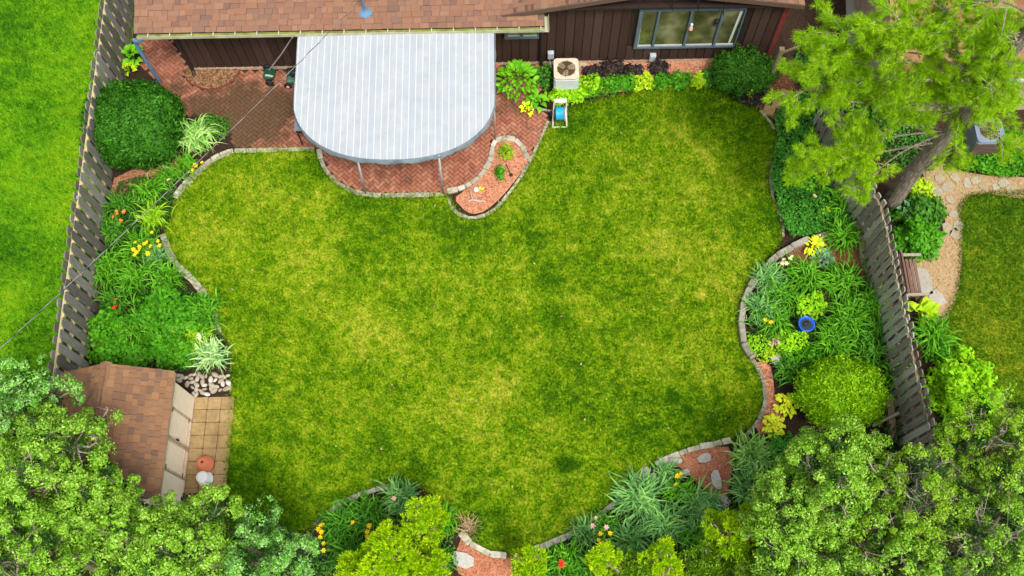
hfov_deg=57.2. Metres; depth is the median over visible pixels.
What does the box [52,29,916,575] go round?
garden bed
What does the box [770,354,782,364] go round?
garden rock
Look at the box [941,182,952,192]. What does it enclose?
flagstone
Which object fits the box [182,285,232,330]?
daylily
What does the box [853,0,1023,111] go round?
neighbour house
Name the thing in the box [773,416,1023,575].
wood cover
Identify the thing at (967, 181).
flagstone
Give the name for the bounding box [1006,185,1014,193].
flagstone
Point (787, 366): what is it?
daylily
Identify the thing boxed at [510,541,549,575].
golden cypress
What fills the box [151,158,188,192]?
daylily
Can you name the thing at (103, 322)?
leafy shrub
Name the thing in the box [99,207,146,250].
daylily
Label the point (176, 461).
door
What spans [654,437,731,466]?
stone edging
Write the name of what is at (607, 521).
daylily
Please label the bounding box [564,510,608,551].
iris
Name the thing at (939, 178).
flagstone
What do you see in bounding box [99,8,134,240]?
ground
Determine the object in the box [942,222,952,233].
flagstone
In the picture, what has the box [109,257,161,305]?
daylily
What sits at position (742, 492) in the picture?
iris
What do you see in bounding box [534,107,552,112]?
stone edging
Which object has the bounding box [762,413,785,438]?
hosta
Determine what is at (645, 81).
coral bells
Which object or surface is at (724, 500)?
flat stone
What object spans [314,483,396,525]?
stone edging
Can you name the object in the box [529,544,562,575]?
daylily
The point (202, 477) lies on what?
white bucket
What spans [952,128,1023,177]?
ivy cover
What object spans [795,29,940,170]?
side cover
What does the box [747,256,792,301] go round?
iris
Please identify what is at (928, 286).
flagstone
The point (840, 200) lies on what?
daylily
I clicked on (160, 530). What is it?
tree
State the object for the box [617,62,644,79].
coral bells
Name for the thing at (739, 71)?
round shrub
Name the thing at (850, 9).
side walk
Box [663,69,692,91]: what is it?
coral bells
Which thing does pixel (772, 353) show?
perennial
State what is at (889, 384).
daylily
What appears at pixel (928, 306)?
hosta
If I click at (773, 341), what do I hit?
perennial
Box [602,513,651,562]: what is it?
iris
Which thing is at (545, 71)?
perennial
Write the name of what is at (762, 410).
stone edging
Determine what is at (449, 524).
daylily
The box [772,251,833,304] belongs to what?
daylily
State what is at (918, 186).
perennial
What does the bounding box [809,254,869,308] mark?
daylily
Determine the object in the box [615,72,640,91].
coral bells
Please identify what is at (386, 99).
patio awning
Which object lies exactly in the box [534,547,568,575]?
daylily
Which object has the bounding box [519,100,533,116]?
hosta
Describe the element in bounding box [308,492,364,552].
daylily
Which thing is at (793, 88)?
path mulch chips
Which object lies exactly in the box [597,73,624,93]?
coral bells
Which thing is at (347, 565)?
golden cypress
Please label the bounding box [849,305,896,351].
daylily
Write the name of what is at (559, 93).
coral bells
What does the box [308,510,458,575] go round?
weed cover
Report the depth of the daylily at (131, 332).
23.05 m
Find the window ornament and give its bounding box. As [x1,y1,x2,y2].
[688,2,697,30]
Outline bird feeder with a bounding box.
[713,2,722,26]
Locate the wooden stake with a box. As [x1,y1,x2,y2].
[872,411,899,426]
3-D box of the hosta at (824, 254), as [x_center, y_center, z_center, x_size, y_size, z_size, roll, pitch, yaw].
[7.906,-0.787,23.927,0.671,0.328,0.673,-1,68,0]
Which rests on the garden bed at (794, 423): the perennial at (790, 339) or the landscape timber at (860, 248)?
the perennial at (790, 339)
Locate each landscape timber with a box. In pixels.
[810,223,855,241]
[854,225,867,264]
[862,265,873,287]
[885,396,896,442]
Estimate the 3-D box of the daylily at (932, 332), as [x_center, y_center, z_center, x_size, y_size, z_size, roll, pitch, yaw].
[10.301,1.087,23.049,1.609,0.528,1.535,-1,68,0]
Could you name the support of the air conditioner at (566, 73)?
on the garden bed at (794, 423)
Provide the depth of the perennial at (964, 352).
22.88 m
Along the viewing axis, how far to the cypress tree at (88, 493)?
18.16 m
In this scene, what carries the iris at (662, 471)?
on the garden bed at (794, 423)
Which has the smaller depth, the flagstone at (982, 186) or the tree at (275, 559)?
the tree at (275, 559)
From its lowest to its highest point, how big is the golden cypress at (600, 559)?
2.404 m
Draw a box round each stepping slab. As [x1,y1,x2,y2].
[763,104,775,116]
[771,99,781,108]
[781,89,790,98]
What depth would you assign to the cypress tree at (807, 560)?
18.29 m
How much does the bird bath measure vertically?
0.611 m
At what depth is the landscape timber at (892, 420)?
22.36 m
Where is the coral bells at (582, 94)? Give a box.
[565,83,589,103]
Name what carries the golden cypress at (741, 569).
on the garden bed at (794, 423)
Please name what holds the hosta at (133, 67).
on the garden bed at (794, 423)
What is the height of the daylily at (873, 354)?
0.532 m
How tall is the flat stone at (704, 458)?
0.060 m
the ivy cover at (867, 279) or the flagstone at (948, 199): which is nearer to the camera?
the ivy cover at (867, 279)
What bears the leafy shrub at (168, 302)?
on the garden bed at (794, 423)
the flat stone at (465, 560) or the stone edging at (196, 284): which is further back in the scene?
the stone edging at (196, 284)
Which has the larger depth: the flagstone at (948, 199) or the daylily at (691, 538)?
the flagstone at (948, 199)
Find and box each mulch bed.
[110,152,180,202]
[456,141,527,213]
[456,539,514,575]
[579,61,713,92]
[677,447,732,495]
[756,362,782,433]
[758,74,794,118]
[777,236,873,319]
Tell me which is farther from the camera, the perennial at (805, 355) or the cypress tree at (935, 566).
the perennial at (805, 355)
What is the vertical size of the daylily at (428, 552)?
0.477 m
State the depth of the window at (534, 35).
25.11 m
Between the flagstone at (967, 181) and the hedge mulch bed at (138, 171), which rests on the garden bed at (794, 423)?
the hedge mulch bed at (138, 171)
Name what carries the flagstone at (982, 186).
on the path gravel bed at (940, 264)
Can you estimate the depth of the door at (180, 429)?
21.89 m
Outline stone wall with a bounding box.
[738,236,809,360]
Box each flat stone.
[452,551,473,568]
[697,452,710,462]
[711,470,721,489]
[717,494,730,508]
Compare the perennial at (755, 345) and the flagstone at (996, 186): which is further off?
the flagstone at (996, 186)
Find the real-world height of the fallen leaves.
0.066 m
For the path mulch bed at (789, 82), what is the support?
on the garden bed at (794, 423)
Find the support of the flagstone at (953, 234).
on the path gravel bed at (940, 264)
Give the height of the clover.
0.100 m
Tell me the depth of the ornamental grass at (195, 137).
25.26 m
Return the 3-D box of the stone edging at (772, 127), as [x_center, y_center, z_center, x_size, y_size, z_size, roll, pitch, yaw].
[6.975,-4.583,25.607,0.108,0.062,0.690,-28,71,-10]
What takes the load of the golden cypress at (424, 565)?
on the garden bed at (794, 423)
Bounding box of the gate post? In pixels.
[766,45,800,87]
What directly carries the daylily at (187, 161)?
on the garden bed at (794, 423)
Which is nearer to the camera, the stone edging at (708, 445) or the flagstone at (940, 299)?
the stone edging at (708, 445)
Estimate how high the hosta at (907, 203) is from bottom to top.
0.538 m
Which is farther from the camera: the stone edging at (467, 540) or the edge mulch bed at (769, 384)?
the edge mulch bed at (769, 384)
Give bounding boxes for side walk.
[846,0,863,83]
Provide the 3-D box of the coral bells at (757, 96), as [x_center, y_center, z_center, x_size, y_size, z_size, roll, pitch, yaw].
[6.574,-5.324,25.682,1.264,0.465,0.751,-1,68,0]
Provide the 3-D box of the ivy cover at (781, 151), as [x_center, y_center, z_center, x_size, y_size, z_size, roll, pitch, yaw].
[8.117,-3.350,24.906,2.609,0.340,4.385,-1,68,0]
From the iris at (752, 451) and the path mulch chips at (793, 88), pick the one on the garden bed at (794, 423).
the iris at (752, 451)
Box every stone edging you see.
[160,233,221,334]
[173,149,232,198]
[235,147,313,152]
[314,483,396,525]
[316,149,441,197]
[447,135,529,193]
[448,121,548,218]
[458,531,506,558]
[533,466,650,550]
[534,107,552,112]
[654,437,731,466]
[746,359,766,434]
[760,110,774,129]
[769,160,784,236]
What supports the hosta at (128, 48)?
on the garden bed at (794, 423)
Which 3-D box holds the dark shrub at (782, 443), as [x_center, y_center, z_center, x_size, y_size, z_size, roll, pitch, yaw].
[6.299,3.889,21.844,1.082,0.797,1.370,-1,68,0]
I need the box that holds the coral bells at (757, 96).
[728,88,773,107]
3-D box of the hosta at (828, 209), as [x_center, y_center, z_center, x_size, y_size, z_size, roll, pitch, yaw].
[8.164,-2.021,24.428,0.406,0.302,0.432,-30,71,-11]
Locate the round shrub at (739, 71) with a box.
[708,42,781,99]
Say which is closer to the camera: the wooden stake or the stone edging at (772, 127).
the wooden stake
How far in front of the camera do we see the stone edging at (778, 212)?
24.71 m
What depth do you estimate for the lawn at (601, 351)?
23.54 m
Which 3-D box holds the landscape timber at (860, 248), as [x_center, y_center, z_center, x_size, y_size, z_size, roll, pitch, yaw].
[8.965,-1.120,24.131,0.160,0.160,1.116,-1,68,0]
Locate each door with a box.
[164,438,188,479]
[168,406,192,449]
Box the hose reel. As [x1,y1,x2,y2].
[550,98,567,127]
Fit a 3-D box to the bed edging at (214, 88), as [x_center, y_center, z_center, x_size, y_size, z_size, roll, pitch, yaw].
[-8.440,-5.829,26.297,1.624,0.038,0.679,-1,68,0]
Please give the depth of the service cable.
20.53 m
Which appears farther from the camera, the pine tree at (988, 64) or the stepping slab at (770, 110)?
the stepping slab at (770, 110)
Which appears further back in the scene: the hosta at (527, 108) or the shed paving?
the hosta at (527, 108)
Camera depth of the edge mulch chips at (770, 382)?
22.71 m
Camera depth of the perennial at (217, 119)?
25.53 m
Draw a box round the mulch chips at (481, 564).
[457,542,510,575]
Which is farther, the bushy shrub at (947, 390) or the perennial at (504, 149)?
the perennial at (504, 149)
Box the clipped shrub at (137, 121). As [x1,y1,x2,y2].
[77,78,185,171]
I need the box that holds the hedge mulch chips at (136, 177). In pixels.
[112,153,179,200]
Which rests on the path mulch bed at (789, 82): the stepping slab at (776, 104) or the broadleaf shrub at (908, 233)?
the stepping slab at (776, 104)
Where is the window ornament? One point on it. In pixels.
(690, 28)
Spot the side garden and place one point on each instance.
(802, 19)
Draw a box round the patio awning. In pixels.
[293,33,495,195]
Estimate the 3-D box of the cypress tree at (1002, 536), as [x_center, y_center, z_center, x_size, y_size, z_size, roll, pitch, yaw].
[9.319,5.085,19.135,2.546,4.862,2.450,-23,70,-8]
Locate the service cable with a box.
[0,0,360,348]
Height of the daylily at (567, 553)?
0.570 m
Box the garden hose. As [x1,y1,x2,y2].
[527,116,551,131]
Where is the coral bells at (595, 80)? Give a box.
[579,73,608,96]
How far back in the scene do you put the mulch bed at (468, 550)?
21.37 m
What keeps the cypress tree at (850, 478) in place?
on the garden bed at (794, 423)
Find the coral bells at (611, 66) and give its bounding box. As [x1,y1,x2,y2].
[599,58,624,78]
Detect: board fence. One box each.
[30,0,133,511]
[812,104,944,506]
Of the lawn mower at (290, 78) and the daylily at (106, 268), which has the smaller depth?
the daylily at (106, 268)
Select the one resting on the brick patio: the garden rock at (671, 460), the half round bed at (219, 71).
the half round bed at (219, 71)
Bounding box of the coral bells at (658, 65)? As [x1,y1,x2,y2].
[647,58,670,75]
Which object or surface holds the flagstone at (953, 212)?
on the path gravel bed at (940, 264)
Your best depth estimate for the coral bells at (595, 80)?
25.89 m
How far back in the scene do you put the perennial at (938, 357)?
22.93 m
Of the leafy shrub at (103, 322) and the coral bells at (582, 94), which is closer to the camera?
the leafy shrub at (103, 322)
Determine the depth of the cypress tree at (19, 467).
18.15 m
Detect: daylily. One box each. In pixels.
[84,243,133,299]
[92,278,138,316]
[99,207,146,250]
[101,185,149,224]
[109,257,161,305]
[110,304,154,356]
[118,224,166,266]
[127,170,170,209]
[133,194,178,236]
[138,236,172,268]
[144,256,193,294]
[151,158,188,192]
[162,150,202,185]
[170,323,217,355]
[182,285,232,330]
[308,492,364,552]
[323,516,375,574]
[329,485,398,538]
[414,530,461,575]
[424,493,462,541]
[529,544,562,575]
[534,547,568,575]
[545,533,585,575]
[564,547,603,575]
[585,506,626,544]
[658,469,702,515]
[667,516,707,555]
[745,294,797,341]
[756,273,803,317]
[771,349,809,392]
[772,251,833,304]
[780,250,796,270]
[806,313,860,366]
[809,181,834,201]
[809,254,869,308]
[815,286,876,352]
[816,211,865,260]
[819,181,858,224]
[836,281,898,334]
[846,333,892,378]
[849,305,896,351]
[878,357,914,392]
[909,311,964,359]
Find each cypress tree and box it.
[0,353,85,464]
[0,396,123,551]
[45,465,162,572]
[736,467,866,575]
[752,411,904,558]
[834,441,988,575]
[837,493,962,575]
[927,455,1023,575]
[931,378,1023,524]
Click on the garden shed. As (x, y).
(149, 435)
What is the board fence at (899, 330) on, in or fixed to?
on the garden bed at (794, 423)
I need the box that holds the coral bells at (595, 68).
[581,63,603,80]
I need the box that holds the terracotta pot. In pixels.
[196,456,214,471]
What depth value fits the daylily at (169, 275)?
23.79 m
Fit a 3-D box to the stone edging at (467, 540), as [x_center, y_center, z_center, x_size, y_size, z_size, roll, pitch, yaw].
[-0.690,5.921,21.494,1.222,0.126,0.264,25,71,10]
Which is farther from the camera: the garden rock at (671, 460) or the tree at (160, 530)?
the garden rock at (671, 460)
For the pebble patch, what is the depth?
23.01 m
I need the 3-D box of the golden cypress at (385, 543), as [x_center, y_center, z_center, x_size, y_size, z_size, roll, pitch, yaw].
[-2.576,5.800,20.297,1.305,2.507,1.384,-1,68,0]
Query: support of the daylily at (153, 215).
on the garden bed at (794, 423)
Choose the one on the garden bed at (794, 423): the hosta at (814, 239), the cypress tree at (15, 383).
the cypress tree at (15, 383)
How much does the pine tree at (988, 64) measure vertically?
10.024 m
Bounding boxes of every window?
[504,32,538,38]
[633,8,746,48]
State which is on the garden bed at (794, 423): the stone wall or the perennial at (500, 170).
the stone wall
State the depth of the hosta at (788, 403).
22.44 m
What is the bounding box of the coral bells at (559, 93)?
[542,87,578,106]
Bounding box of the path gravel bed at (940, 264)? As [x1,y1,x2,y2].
[910,161,1023,319]
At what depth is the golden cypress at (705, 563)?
19.69 m
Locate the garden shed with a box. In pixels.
[40,361,194,506]
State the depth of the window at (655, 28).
24.93 m
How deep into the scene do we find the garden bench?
23.32 m
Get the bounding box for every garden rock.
[667,457,675,464]
[675,457,682,463]
[682,468,689,475]
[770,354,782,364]
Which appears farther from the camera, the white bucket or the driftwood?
the driftwood
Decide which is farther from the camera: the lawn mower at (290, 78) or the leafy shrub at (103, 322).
the lawn mower at (290, 78)
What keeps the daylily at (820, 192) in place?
on the garden bed at (794, 423)
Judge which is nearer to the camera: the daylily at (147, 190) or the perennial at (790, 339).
the perennial at (790, 339)
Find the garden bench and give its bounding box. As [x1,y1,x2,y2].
[890,250,928,303]
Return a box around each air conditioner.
[553,58,578,91]
[962,119,1004,157]
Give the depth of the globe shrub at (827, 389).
21.69 m
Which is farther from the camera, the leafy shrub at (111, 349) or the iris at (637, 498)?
the leafy shrub at (111, 349)
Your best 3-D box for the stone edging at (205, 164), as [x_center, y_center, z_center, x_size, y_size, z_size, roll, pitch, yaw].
[-8.333,-3.123,25.237,0.352,0.074,2.042,42,75,15]
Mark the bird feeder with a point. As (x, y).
(715, 24)
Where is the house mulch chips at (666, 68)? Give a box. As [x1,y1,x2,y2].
[579,60,712,92]
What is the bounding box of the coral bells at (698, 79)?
[688,70,711,89]
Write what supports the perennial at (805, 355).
on the garden bed at (794, 423)
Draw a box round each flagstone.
[911,268,932,293]
[928,289,946,305]
[933,186,942,195]
[934,174,944,181]
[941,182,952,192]
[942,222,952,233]
[945,194,954,203]
[949,209,957,217]
[949,227,961,238]
[950,173,959,182]
[953,220,963,230]
[963,178,971,188]
[970,176,980,183]
[978,182,987,189]
[992,183,999,190]
[998,178,1009,187]
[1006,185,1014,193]
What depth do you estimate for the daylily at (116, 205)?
24.53 m
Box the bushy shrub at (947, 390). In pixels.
[921,357,1005,442]
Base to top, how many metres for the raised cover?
0.180 m
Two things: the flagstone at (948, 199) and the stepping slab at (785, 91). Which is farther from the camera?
the stepping slab at (785, 91)
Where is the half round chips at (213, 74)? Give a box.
[181,68,238,87]
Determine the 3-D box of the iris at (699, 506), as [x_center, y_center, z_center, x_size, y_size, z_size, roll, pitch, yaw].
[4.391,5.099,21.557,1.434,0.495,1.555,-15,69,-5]
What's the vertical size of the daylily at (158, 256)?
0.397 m
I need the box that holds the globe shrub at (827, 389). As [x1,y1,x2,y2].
[787,350,895,435]
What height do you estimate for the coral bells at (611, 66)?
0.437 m
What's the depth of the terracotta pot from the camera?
22.02 m
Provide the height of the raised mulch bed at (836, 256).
0.001 m
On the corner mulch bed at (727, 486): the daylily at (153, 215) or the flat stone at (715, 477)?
the flat stone at (715, 477)
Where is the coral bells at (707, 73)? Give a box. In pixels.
[701,68,717,88]
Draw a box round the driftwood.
[468,188,484,201]
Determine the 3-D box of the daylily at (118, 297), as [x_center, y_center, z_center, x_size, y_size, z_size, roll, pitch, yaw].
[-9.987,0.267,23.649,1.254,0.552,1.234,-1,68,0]
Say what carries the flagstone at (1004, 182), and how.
on the path gravel bed at (940, 264)
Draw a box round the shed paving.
[183,396,234,514]
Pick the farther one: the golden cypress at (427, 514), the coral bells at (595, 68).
the coral bells at (595, 68)
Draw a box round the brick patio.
[138,39,549,194]
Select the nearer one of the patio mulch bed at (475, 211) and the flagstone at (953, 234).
the flagstone at (953, 234)
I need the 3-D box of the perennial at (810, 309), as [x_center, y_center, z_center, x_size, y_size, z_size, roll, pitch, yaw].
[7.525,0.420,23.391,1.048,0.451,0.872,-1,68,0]
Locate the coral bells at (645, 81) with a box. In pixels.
[633,71,655,92]
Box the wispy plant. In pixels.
[455,509,482,540]
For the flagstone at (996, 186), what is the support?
on the path gravel bed at (940, 264)
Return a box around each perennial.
[202,112,231,140]
[494,59,539,101]
[494,164,505,179]
[496,140,515,160]
[531,62,552,90]
[746,332,771,356]
[756,346,783,363]
[769,327,809,359]
[769,335,780,350]
[782,343,833,377]
[786,170,815,193]
[792,290,831,322]
[905,177,935,198]
[922,344,957,361]
[946,343,974,364]
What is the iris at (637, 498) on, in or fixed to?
on the garden bed at (794, 423)
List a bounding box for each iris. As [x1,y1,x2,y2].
[186,326,235,377]
[372,471,420,519]
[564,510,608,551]
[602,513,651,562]
[604,463,675,527]
[638,496,699,547]
[645,456,687,492]
[670,473,730,539]
[719,455,784,517]
[725,425,782,477]
[735,285,784,331]
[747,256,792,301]
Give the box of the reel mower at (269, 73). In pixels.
[263,37,292,85]
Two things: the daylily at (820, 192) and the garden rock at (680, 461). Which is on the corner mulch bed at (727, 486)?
the garden rock at (680, 461)
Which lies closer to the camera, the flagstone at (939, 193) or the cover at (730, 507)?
the cover at (730, 507)
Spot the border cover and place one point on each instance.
(171, 197)
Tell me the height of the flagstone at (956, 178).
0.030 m
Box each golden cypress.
[333,545,381,575]
[355,519,416,575]
[398,493,450,553]
[405,546,452,575]
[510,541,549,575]
[584,539,624,575]
[607,548,657,575]
[636,534,685,575]
[676,539,731,575]
[700,499,769,562]
[719,538,792,575]
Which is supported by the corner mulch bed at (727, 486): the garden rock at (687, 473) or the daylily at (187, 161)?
the garden rock at (687, 473)
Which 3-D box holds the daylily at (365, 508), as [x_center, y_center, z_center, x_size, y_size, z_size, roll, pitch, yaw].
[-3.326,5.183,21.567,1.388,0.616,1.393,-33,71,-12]
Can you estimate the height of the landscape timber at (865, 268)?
0.160 m
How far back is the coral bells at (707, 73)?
25.88 m
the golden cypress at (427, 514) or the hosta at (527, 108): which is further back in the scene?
the hosta at (527, 108)
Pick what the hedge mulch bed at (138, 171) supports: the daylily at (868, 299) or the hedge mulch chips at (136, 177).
the hedge mulch chips at (136, 177)
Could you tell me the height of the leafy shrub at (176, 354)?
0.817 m
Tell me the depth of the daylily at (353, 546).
21.23 m
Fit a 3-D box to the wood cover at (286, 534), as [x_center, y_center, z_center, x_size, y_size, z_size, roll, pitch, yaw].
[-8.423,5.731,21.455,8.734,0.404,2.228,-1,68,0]
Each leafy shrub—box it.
[84,334,154,366]
[85,301,136,348]
[120,282,221,359]
[142,331,199,370]
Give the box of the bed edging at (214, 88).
[184,69,239,89]
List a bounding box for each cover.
[0,492,332,575]
[94,175,234,371]
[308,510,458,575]
[542,438,780,575]
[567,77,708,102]
[748,263,888,372]
[770,91,860,236]
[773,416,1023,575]
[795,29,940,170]
[855,226,908,427]
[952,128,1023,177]
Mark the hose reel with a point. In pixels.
(561, 113)
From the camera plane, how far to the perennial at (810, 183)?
24.60 m
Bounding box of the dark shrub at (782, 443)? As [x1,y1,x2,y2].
[759,429,795,478]
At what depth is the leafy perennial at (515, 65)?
25.42 m
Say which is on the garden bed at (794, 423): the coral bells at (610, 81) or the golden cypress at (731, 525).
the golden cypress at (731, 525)
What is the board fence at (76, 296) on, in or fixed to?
on the garden bed at (794, 423)
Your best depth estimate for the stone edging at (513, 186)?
24.88 m
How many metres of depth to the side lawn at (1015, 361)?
23.64 m
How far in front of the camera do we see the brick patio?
25.71 m
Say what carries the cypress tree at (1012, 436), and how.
on the side garden
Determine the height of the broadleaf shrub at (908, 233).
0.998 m
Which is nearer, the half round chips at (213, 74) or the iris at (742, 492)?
the iris at (742, 492)
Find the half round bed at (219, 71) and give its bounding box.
[183,69,237,87]
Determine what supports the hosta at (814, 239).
on the raised mulch bed at (836, 256)
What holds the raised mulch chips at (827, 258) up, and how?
on the raised mulch bed at (836, 256)
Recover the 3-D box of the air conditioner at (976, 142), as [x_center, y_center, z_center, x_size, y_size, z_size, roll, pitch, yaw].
[12.445,-3.944,24.796,0.754,0.841,0.720,-1,68,0]
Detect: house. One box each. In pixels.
[132,0,805,82]
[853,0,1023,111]
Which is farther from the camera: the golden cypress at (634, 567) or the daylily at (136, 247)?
the daylily at (136, 247)
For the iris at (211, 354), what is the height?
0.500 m
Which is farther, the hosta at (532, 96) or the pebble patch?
the hosta at (532, 96)
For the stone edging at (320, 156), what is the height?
0.093 m
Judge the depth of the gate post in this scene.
24.67 m
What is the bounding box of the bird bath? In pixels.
[795,316,814,333]
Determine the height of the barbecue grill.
1.050 m
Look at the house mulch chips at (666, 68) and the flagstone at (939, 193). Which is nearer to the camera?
the flagstone at (939, 193)
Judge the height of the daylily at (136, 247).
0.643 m
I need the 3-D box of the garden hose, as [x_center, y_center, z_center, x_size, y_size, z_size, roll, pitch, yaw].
[0.711,-4.473,25.610,0.676,0.022,0.514,21,70,9]
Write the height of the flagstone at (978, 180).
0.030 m
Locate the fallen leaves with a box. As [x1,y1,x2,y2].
[189,112,730,517]
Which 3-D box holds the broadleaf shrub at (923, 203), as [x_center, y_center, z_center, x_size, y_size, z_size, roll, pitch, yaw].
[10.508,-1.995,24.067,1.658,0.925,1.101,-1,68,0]
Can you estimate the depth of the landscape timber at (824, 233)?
24.18 m
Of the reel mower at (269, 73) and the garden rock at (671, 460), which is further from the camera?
the reel mower at (269, 73)
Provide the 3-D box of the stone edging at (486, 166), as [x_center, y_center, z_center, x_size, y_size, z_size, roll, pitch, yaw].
[-0.800,-3.370,25.220,2.473,0.101,0.997,-26,70,-9]
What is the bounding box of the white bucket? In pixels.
[196,471,212,485]
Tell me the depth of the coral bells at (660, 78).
25.90 m
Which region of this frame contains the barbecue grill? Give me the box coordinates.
[294,119,304,144]
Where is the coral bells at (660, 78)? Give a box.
[649,71,677,89]
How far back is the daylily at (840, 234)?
23.92 m
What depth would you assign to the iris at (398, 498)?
21.68 m
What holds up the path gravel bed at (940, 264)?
on the garden path
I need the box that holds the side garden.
[782,0,1023,575]
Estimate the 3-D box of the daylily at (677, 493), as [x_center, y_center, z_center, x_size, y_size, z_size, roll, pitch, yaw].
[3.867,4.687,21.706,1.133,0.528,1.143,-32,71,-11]
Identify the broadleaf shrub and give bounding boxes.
[886,189,948,227]
[889,215,947,263]
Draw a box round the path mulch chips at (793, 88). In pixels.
[758,74,794,117]
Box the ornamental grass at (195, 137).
[175,113,225,156]
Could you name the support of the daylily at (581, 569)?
on the garden bed at (794, 423)
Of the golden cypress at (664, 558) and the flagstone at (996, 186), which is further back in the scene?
the flagstone at (996, 186)
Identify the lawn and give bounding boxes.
[0,0,129,575]
[167,89,780,554]
[944,194,1023,555]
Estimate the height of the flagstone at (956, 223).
0.030 m
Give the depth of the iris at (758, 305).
23.34 m
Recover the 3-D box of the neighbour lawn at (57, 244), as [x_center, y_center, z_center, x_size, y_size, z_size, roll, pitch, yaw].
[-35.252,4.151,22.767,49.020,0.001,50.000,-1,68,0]
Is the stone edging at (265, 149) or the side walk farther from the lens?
the side walk
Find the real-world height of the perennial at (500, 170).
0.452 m
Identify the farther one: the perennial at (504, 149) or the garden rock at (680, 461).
the perennial at (504, 149)
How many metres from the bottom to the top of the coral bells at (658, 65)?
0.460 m
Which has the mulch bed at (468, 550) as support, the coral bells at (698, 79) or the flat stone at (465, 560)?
the flat stone at (465, 560)
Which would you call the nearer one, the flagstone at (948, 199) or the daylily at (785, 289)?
the daylily at (785, 289)
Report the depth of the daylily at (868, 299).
23.16 m
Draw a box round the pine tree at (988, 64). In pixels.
[760,0,1023,211]
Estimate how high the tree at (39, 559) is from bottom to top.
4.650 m
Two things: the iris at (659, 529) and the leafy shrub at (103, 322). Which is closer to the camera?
the iris at (659, 529)
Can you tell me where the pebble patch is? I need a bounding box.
[176,372,231,397]
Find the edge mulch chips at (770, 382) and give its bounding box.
[756,361,783,433]
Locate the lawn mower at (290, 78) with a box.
[284,67,294,88]
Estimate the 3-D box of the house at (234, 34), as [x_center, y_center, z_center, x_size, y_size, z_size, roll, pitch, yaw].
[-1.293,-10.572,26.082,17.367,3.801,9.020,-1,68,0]
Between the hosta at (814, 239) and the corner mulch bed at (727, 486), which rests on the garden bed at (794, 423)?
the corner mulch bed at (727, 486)
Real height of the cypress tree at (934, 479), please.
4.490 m
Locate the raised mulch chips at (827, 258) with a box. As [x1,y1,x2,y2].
[779,238,867,306]
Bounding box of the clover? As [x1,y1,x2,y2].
[0,0,133,524]
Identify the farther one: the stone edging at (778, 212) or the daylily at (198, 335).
the stone edging at (778, 212)
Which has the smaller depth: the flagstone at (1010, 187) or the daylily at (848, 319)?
the daylily at (848, 319)
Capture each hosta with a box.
[120,61,136,76]
[121,43,143,64]
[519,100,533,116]
[525,92,549,113]
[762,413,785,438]
[773,392,798,418]
[804,235,825,257]
[809,246,834,269]
[819,204,832,217]
[897,200,911,218]
[904,296,939,328]
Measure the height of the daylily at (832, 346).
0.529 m
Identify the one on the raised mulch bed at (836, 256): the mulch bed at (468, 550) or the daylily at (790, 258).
the daylily at (790, 258)
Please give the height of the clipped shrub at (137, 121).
1.770 m

